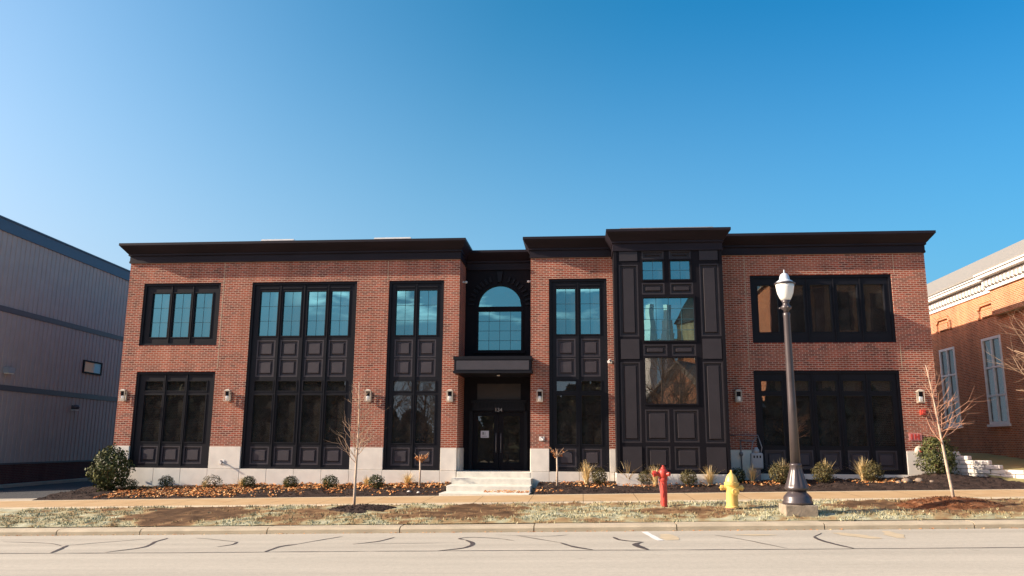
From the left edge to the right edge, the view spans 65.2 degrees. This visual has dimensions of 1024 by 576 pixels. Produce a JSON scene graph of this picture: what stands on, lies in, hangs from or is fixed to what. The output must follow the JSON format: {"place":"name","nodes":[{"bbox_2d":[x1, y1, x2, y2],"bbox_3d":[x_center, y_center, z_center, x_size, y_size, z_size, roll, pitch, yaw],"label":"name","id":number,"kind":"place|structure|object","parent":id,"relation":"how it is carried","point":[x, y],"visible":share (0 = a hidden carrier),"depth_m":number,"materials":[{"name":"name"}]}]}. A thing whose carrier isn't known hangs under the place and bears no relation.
{"place":"outdoors","nodes":[
{"label":"outdoors","id":0,"kind":"place"},
{"bbox_2d":[0,498,36,500],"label":"driveway apron","id":1,"kind":"object","parent":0,"point":[17,499],"depth_m":26.05,"materials":[{"name":"concrete"}]},
{"bbox_2d":[0,481,96,498],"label":"driveway","id":2,"kind":"structure","parent":0,"point":[35,491],"depth_m":28.85,"materials":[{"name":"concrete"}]},
{"bbox_2d":[0,488,1004,527],"bbox_3d":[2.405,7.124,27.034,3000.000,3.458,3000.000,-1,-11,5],"label":"ground","id":3,"kind":"structure","parent":0,"point":[533,490],"depth_m":19.40,"materials":[{"name":"soil"}]},
{"bbox_2d":[0,478,91,487],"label":"driveway kerb","id":4,"kind":"structure","parent":3,"relation":"on","point":[41,483],"depth_m":33.52,"materials":[{"name":"concrete"}]},
{"bbox_2d":[0,215,129,484],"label":"metal sided building","id":5,"kind":"structure","parent":3,"relation":"on","point":[63,307],"depth_m":34.72,"materials":[{"name":"grey metal"}]},
{"bbox_2d":[3,367,14,373],"bbox_3d":[-19.827,3.259,31.540,0.220,0.250,0.400,0,-11,2],"label":"wall light","id":6,"kind":"object","parent":5,"relation":"attached to","point":[8,370],"visible":1,"depth_m":31.37,"materials":[{"name":"white paint"}]},
{"bbox_2d":[71,405,79,408],"bbox_3d":[-19.659,5.389,36.065,0.320,0.250,0.340,0,-11,2],"label":"wall light","id":7,"kind":"object","parent":5,"relation":"attached to","point":[75,406],"visible":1,"depth_m":35.97,"materials":[{"name":"black paint"}]},
{"bbox_2d":[82,360,102,375],"bbox_3d":[-19.775,3.756,37.658,0.120,0.600,1.600,0,-11,2],"label":"small window","id":8,"kind":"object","parent":5,"relation":"attached to","point":[92,367],"visible":1,"depth_m":37.65,"materials":[{"name":"black glass"}]},
{"bbox_2d":[0,519,1023,535],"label":"kerb","id":9,"kind":"structure","parent":3,"relation":"on","point":[706,526],"depth_m":17.86,"materials":[{"name":"concrete"}]},
{"bbox_2d":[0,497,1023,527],"bbox_3d":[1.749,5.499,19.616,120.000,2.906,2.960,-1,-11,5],"label":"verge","id":10,"kind":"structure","parent":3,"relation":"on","point":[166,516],"depth_m":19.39,"materials":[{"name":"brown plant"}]},
{"bbox_2d":[328,503,396,513],"bbox_3d":[-3.905,5.716,20.651,2.523,0.282,1.831,-1,-11,5],"label":"mulch ring","id":11,"kind":"object","parent":10,"relation":"on","point":[356,508],"visible":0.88,"depth_m":20.45,"materials":[{"name":"brown soil"}]},
{"bbox_2d":[330,374,387,504],"bbox_3d":[-4.159,4.057,21.565,1.257,3.641,1.364,-10,-15,43],"label":"bare sapling","id":12,"kind":"object","parent":11,"relation":"on","point":[356,462],"visible":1,"depth_m":21.53,"materials":[{"name":"brown plant"}]},
{"bbox_2d":[652,465,670,506],"bbox_3d":[3.756,5.042,20.090,0.468,1.155,0.271,-1,-11,5],"label":"red standpipe","id":13,"kind":"object","parent":10,"relation":"on","point":[663,473],"visible":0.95,"depth_m":20.06,"materials":[{"name":"metal"}]},
{"bbox_2d":[719,470,743,509],"bbox_3d":[5.338,4.968,19.420,0.503,1.070,0.432,-9,-15,41],"label":"fire hydrant","id":14,"kind":"object","parent":10,"relation":"on","point":[731,487],"visible":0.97,"depth_m":19.32,"materials":[{"name":"metal"}]},
{"bbox_2d":[774,270,818,520],"bbox_3d":[6.606,2.550,18.912,0.720,6.100,0.680,-1,-11,5],"label":"street lamp","id":15,"kind":"object","parent":10,"relation":"on","point":[797,501],"visible":0.97,"depth_m":18.64,"materials":[{"name":"metal"}]},
{"bbox_2d":[894,496,1005,510],"bbox_3d":[10.452,5.172,19.191,3.171,0.375,1.825,-1,-11,5],"label":"mulch ring","id":16,"kind":"object","parent":10,"relation":"on","point":[947,502],"visible":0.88,"depth_m":18.85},
{"bbox_2d":[914,361,982,496],"bbox_3d":[10.854,3.478,19.861,1.876,3.617,1.502,5,-12,-23],"label":"bare sapling","id":17,"kind":"object","parent":16,"relation":"on","point":[940,438],"visible":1,"depth_m":19.91,"materials":[{"name":"brown plant"}]},
{"bbox_2d":[111,227,944,495],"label":"brick building","id":18,"kind":"structure","parent":3,"relation":"on","point":[681,328],"depth_m":28.45,"materials":[{"name":"brick"}]},
{"bbox_2d":[118,389,127,400],"bbox_3d":[-14.082,3.879,28.994,0.221,0.435,0.246,-1,-11,5],"label":"wall lantern","id":19,"kind":"object","parent":18,"relation":"attached to","point":[123,395],"depth_m":28.92,"materials":[{"name":"white metal"}]},
{"bbox_2d":[129,372,214,467],"bbox_3d":[-12.232,4.751,28.925,2.972,3.412,0.190,-1,-11,5],"label":"window frame","id":20,"kind":"structure","parent":18,"relation":"in","point":[145,454],"depth_m":28.83,"materials":[{"name":"brown metal"}]},
{"bbox_2d":[139,283,220,345],"bbox_3d":[-12.243,0.986,29.657,2.962,2.322,0.190,-1,-11,5],"label":"window frame","id":21,"kind":"structure","parent":18,"relation":"in","point":[180,313],"depth_m":29.65,"materials":[{"name":"brown metal"}]},
{"bbox_2d":[223,389,231,400],"bbox_3d":[-10.177,3.838,28.657,0.221,0.435,0.246,-1,-11,5],"label":"wall lantern","id":22,"kind":"object","parent":18,"relation":"attached to","point":[227,393],"depth_m":28.57,"materials":[{"name":"white metal"}]},
{"bbox_2d":[261,239,293,240],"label":"roof unit","id":23,"kind":"structure","parent":18,"relation":"on","point":[276,239],"depth_m":36.09,"materials":[{"name":"metal"}]},
{"bbox_2d":[240,281,356,468],"bbox_3d":[-7.614,3.088,28.840,3.942,6.702,0.190,-1,-11,5],"label":"window frame","id":24,"kind":"structure","parent":18,"relation":"in","point":[300,332],"depth_m":28.92,"materials":[{"name":"brown metal"}]},
{"bbox_2d":[364,389,371,401],"bbox_3d":[-5.066,3.785,28.216,0.221,0.435,0.246,-1,-11,5],"label":"wall lantern","id":25,"kind":"object","parent":18,"relation":"attached to","point":[369,396],"depth_m":28.14,"materials":[{"name":"white metal"}]},
{"bbox_2d":[374,237,411,238],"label":"roof unit","id":26,"kind":"structure","parent":18,"relation":"on","point":[394,238],"depth_m":35.63,"materials":[{"name":"metal"}]},
{"bbox_2d":[383,280,443,469],"bbox_3d":[-3.465,3.044,28.483,2.012,6.702,0.190,-1,-11,5],"label":"window frame","id":27,"kind":"structure","parent":18,"relation":"in","point":[416,308],"depth_m":28.56,"materials":[{"name":"brown metal"}]},
{"bbox_2d":[446,389,453,401],"bbox_3d":[-2.167,3.755,27.966,0.221,0.435,0.246,-1,-11,5],"label":"wall lantern","id":28,"kind":"object","parent":18,"relation":"attached to","point":[449,397],"depth_m":27.88,"materials":[{"name":"white metal"}]},
{"bbox_2d":[481,431,488,437],"bbox_3d":[-0.996,5.347,29.247,0.300,0.250,0.006,-1,-11,5],"label":"paper notice","id":29,"kind":"object","parent":18,"relation":"attached to","point":[484,434],"visible":1,"depth_m":29.24,"materials":[{"name":"white paper"}]},
{"bbox_2d":[473,412,498,469],"bbox_3d":[-0.959,5.579,29.183,0.930,2.070,0.144,-1,-11,5],"label":"entrance door","id":30,"kind":"structure","parent":18,"relation":"in","point":[477,465],"depth_m":29.18,"materials":[{"name":"black metal"}]},
{"bbox_2d":[498,412,523,469],"bbox_3d":[-0.022,5.570,29.102,0.930,2.070,0.144,-1,-11,5],"label":"entrance door","id":31,"kind":"structure","parent":18,"relation":"in","point":[502,465],"depth_m":29.08,"materials":[{"name":"black metal"}]},
{"bbox_2d":[536,389,542,401],"bbox_3d":[0.962,3.722,27.697,0.221,0.435,0.246,-1,-11,5],"label":"wall lantern","id":32,"kind":"object","parent":18,"relation":"attached to","point":[540,395],"depth_m":27.60,"materials":[{"name":"white metal"}]},
{"bbox_2d":[549,279,609,471],"bbox_3d":[2.329,2.984,27.983,2.042,6.702,0.190,-1,-11,5],"label":"window frame","id":33,"kind":"structure","parent":18,"relation":"in","point":[578,346],"depth_m":28.06,"materials":[{"name":"brown metal"}]},
{"bbox_2d":[582,418,587,443],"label":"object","id":34,"kind":"structure","parent":18,"relation":"in","point":[584,420],"depth_m":34.27,"materials":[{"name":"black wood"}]},
{"bbox_2d":[735,389,742,401],"bbox_3d":[7.676,3.652,27.117,0.221,0.435,0.246,-1,-11,5],"label":"wall lantern","id":35,"kind":"object","parent":18,"relation":"attached to","point":[738,394],"depth_m":27.04,"materials":[{"name":"white metal"}]},
{"bbox_2d":[767,419,783,445],"bbox_3d":[11.188,6.541,33.504,0.900,2.065,0.050,-1,-11,5],"label":"window","id":36,"kind":"structure","parent":18,"relation":"in","point":[774,426],"depth_m":33.59,"materials":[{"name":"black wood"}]},
{"bbox_2d":[808,419,831,445],"bbox_3d":[12.882,6.523,33.358,0.900,2.065,0.050,-1,-11,5],"label":"window","id":37,"kind":"structure","parent":18,"relation":"in","point":[826,423],"depth_m":33.41,"materials":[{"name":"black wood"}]},
{"bbox_2d":[750,274,895,342],"bbox_3d":[10.691,0.727,27.683,4.762,2.362,0.190,-1,-11,5],"label":"window frame","id":38,"kind":"structure","parent":18,"relation":"in","point":[805,281],"depth_m":27.61,"materials":[{"name":"brown metal"}]},
{"bbox_2d":[753,371,906,474],"bbox_3d":[10.647,4.517,26.951,4.802,3.442,0.190,-1,-11,5],"label":"window frame","id":39,"kind":"structure","parent":18,"relation":"in","point":[893,458],"depth_m":26.88,"materials":[{"name":"brown metal"}]},
{"bbox_2d":[909,433,921,440],"bbox_3d":[13.356,4.927,26.483,0.400,0.240,0.022,-1,-11,5],"label":"alarm plate","id":40,"kind":"object","parent":18,"relation":"attached to","point":[915,437],"visible":0.99,"depth_m":26.47,"materials":[{"name":"red paint"}]},
{"bbox_2d":[914,446,922,455],"bbox_3d":[13.447,5.365,26.322,0.340,0.340,0.155,-1,-11,5],"label":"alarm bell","id":41,"kind":"object","parent":18,"relation":"attached to","point":[916,449],"visible":0.38,"depth_m":26.33,"materials":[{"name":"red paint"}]},
{"bbox_2d":[915,389,924,402],"bbox_3d":[13.574,3.591,26.609,0.221,0.435,0.246,-1,-11,5],"label":"wall lantern","id":42,"kind":"object","parent":18,"relation":"attached to","point":[919,395],"depth_m":26.54,"materials":[{"name":"white metal"}]},
{"bbox_2d":[927,239,1023,468],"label":"brick hall","id":43,"kind":"structure","parent":3,"relation":"on","point":[967,312],"depth_m":32.96,"materials":[{"name":"orange brick"}]},
{"bbox_2d":[939,347,962,428],"bbox_3d":[19.580,4.472,35.737,0.180,3.550,1.680,-1,-11,5],"label":"window","id":44,"kind":"structure","parent":43,"relation":"in","point":[946,350],"depth_m":35.85,"materials":[{"name":"white paint"}]},
{"bbox_2d":[981,335,1010,426],"bbox_3d":[19.236,3.716,31.845,0.180,3.550,1.680,-1,-11,5],"label":"window","id":45,"kind":"structure","parent":43,"relation":"in","point":[1000,423],"depth_m":31.90,"materials":[{"name":"white paint"}]},
{"bbox_2d":[945,451,1023,478],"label":"retaining wall","id":46,"kind":"structure","parent":3,"relation":"on","point":[982,468],"depth_m":26.04,"materials":[{"name":"white stone"}]},
{"bbox_2d":[0,528,1023,575],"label":"road","id":47,"kind":"structure","parent":0,"point":[935,552],"depth_m":13.63,"materials":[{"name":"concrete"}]},
{"bbox_2d":[4,478,1022,535],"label":"fallen leaves","id":48,"kind":"object","parent":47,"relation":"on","point":[192,490],"visible":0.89,"depth_m":26.29,"materials":[{"name":"brown plant"}]},
{"bbox_2d":[0,489,1023,508],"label":"sidewalk","id":49,"kind":"structure","parent":0,"point":[636,497],"depth_m":22.97,"materials":[{"name":"concrete"}]},
{"bbox_2d":[34,482,450,499],"bbox_3d":[-8.689,6.737,26.580,13.180,0.574,3.050,-1,-11,5],"label":"planting bed","id":50,"kind":"object","parent":49,"relation":"on","point":[73,496],"visible":0.61,"depth_m":25.64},
{"bbox_2d":[84,442,135,491],"bbox_3d":[-13.917,6.242,27.668,1.483,1.764,1.453,11,-15,-43],"label":"holly shrub","id":51,"kind":"object","parent":50,"relation":"on","point":[110,471],"visible":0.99,"depth_m":27.41,"materials":[{"name":"green plant"}]},
{"bbox_2d":[122,478,137,489],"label":"round shrub","id":52,"kind":"object","parent":50,"relation":"on","point":[129,483],"visible":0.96,"depth_m":27.29,"materials":[{"name":"green plant"}]},
{"bbox_2d":[158,475,174,487],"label":"round shrub","id":53,"kind":"object","parent":50,"relation":"on","point":[167,484],"visible":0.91,"depth_m":27.57,"materials":[{"name":"green plant"}]},
{"bbox_2d":[202,473,223,487],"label":"browned shrub","id":54,"kind":"object","parent":50,"relation":"on","point":[215,482],"visible":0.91,"depth_m":27.50,"materials":[{"name":"brown plant"}]},
{"bbox_2d":[241,475,255,487],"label":"round shrub","id":55,"kind":"object","parent":50,"relation":"on","point":[244,480],"visible":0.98,"depth_m":27.29,"materials":[{"name":"green plant"}]},
{"bbox_2d":[283,475,298,487],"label":"round shrub","id":56,"kind":"object","parent":50,"relation":"on","point":[293,479],"visible":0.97,"depth_m":26.91,"materials":[{"name":"green plant"}]},
{"bbox_2d":[321,474,338,488],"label":"round shrub","id":57,"kind":"object","parent":50,"relation":"on","point":[333,484],"visible":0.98,"depth_m":26.49,"materials":[{"name":"green plant"}]},
{"bbox_2d":[361,476,375,484],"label":"straw grass tuft","id":58,"kind":"object","parent":50,"relation":"on","point":[366,481],"visible":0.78,"depth_m":27.22,"materials":[{"name":"beige plant"}]},
{"bbox_2d":[368,474,384,487],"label":"round shrub","id":59,"kind":"object","parent":50,"relation":"on","point":[379,481],"visible":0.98,"depth_m":26.41,"materials":[{"name":"green plant"}]},
{"bbox_2d":[398,472,415,484],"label":"straw grass tuft","id":60,"kind":"object","parent":50,"relation":"on","point":[408,479],"visible":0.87,"depth_m":27.14,"materials":[{"name":"beige plant"}]},
{"bbox_2d":[415,452,428,486],"bbox_3d":[-3.018,6.068,26.520,0.361,1.241,0.507,7,-13,-31],"label":"grafted tree","id":61,"kind":"object","parent":50,"relation":"on","point":[419,458],"visible":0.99,"depth_m":26.51,"materials":[{"name":"brown plant"}]},
{"bbox_2d":[47,472,1015,498],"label":"mulch chips","id":62,"kind":"object","parent":50,"relation":"on","point":[552,489],"visible":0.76,"depth_m":25.38,"materials":[{"name":"brown wood"}]},
{"bbox_2d":[534,472,1023,494],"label":"planting bed","id":63,"kind":"object","parent":49,"relation":"on","point":[956,480],"visible":0.61,"depth_m":24.57,"materials":[{"name":"brown soil"}]},
{"bbox_2d":[550,448,565,485],"bbox_3d":[1.461,5.847,26.031,0.503,1.352,0.524,11,-15,-44],"label":"grafted tree","id":64,"kind":"object","parent":63,"relation":"on","point":[556,454],"visible":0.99,"depth_m":26.04,"materials":[{"name":"brown plant"}]},
{"bbox_2d":[574,462,592,483],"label":"straw grass tuft","id":65,"kind":"object","parent":63,"relation":"on","point":[586,472],"visible":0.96,"depth_m":26.54,"materials":[{"name":"beige plant"}]},
{"bbox_2d":[590,466,607,485],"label":"round shrub","id":66,"kind":"object","parent":63,"relation":"on","point":[598,480],"visible":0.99,"depth_m":26.04,"materials":[{"name":"green plant"}]},
{"bbox_2d":[605,461,644,479],"bbox_3d":[3.666,5.970,26.150,1.923,0.899,2.612,0,-11,4],"label":"straw grass tuft","id":67,"kind":"object","parent":63,"relation":"on","point":[622,471],"visible":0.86,"depth_m":25.90,"materials":[{"name":"beige plant"}]},
{"bbox_2d":[637,469,652,484],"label":"round shrub","id":68,"kind":"object","parent":63,"relation":"on","point":[642,480],"visible":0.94,"depth_m":25.73,"materials":[{"name":"green plant"}]},
{"bbox_2d":[632,463,673,485],"bbox_3d":[4.599,5.970,25.715,1.144,0.752,1.408,-9,-14,39],"label":"straw grass tuft","id":69,"kind":"object","parent":63,"relation":"on","point":[655,480],"visible":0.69,"depth_m":25.60,"materials":[{"name":"beige plant"}]},
{"bbox_2d":[679,469,696,485],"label":"round shrub","id":70,"kind":"object","parent":63,"relation":"on","point":[687,481],"visible":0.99,"depth_m":25.39,"materials":[{"name":"green plant"}]},
{"bbox_2d":[699,467,717,484],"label":"straw grass tuft","id":71,"kind":"object","parent":63,"relation":"on","point":[709,479],"visible":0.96,"depth_m":25.53,"materials":[{"name":"beige plant"}]},
{"bbox_2d":[732,467,745,482],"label":"round shrub","id":72,"kind":"object","parent":63,"relation":"on","point":[743,477],"visible":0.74,"depth_m":25.78,"materials":[{"name":"green plant"}]},
{"bbox_2d":[730,435,763,481],"bbox_3d":[7.705,5.695,26.578,1.188,1.618,0.515,-1,-11,5],"label":"utility meter","id":73,"kind":"object","parent":63,"relation":"on","point":[756,458],"visible":0.93,"depth_m":26.33,"materials":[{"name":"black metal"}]},
{"bbox_2d":[742,465,757,482],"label":"straw grass tuft","id":74,"kind":"object","parent":63,"relation":"on","point":[752,474],"visible":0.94,"depth_m":25.79,"materials":[{"name":"beige plant"}]},
{"bbox_2d":[762,459,789,481],"bbox_3d":[8.725,5.886,25.934,2.318,0.798,1.706,9,-14,-37],"label":"straw grass tuft","id":75,"kind":"object","parent":63,"relation":"on","point":[782,466],"visible":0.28,"depth_m":25.82,"materials":[{"name":"beige plant"}]},
{"bbox_2d":[768,462,789,483],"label":"round shrub","id":76,"kind":"object","parent":63,"relation":"on","point":[776,476],"visible":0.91,"depth_m":25.29,"materials":[{"name":"green plant"}]},
{"bbox_2d":[811,462,836,482],"bbox_3d":[9.905,5.896,25.502,0.726,0.727,0.757,3,-11,-12],"label":"round shrub","id":77,"kind":"object","parent":63,"relation":"on","point":[825,476],"visible":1,"depth_m":25.37,"materials":[{"name":"green plant"}]},
{"bbox_2d":[811,459,836,479],"bbox_3d":[10.145,5.864,25.863,1.402,0.749,1.140,-5,-12,24],"label":"straw grass tuft","id":78,"kind":"object","parent":63,"relation":"on","point":[827,465],"visible":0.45,"depth_m":25.79,"materials":[{"name":"beige plant"}]},
{"bbox_2d":[849,457,882,479],"bbox_3d":[11.369,5.808,25.794,2.267,0.781,1.669,6,-12,-28],"label":"straw grass tuft","id":79,"kind":"object","parent":63,"relation":"on","point":[860,469],"visible":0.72,"depth_m":25.80,"materials":[{"name":"beige plant"}]},
{"bbox_2d":[861,460,884,481],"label":"round shrub","id":80,"kind":"object","parent":63,"relation":"on","point":[871,476],"visible":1,"depth_m":25.38,"materials":[{"name":"green plant"}]},
{"bbox_2d":[902,478,911,482],"bbox_3d":[12.364,6.037,25.041,0.276,0.182,0.272,-1,-11,5],"label":"rock","id":81,"kind":"object","parent":63,"relation":"on","point":[907,480],"visible":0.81,"depth_m":24.95,"materials":[{"name":"beige stone"}]},
{"bbox_2d":[913,436,960,474],"bbox_3d":[13.601,5.404,25.599,1.366,1.453,1.224,-1,-11,5],"label":"evergreen shrub","id":82,"kind":"object","parent":63,"relation":"on","point":[934,464],"visible":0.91,"depth_m":25.41,"materials":[{"name":"green plant"}]},
{"bbox_2d":[0,0,1023,283],"label":"sky","id":83,"kind":"structure","parent":0,"point":[491,124],"materials":[{"name":"blue"}]},
{"bbox_2d":[949,453,1023,465],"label":"lawn","id":84,"kind":"structure","parent":0,"point":[1000,460],"depth_m":29.66,"materials":[{"name":"green plant"}]},
{"bbox_2d":[986,465,1023,479],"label":"lawn bank","id":85,"kind":"structure","parent":0,"point":[1008,467],"depth_m":26.40,"materials":[{"name":"plant"}]},
{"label":"lawn edge","id":86,"kind":"structure","parent":0,"visible":0},
{"bbox_2d":[986,298,1023,390],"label":"bare tree","id":87,"kind":"object","parent":86,"relation":"on","point":[1014,368],"visible":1,"depth_m":26.40,"materials":[{"name":"brown plant"}]}
]}

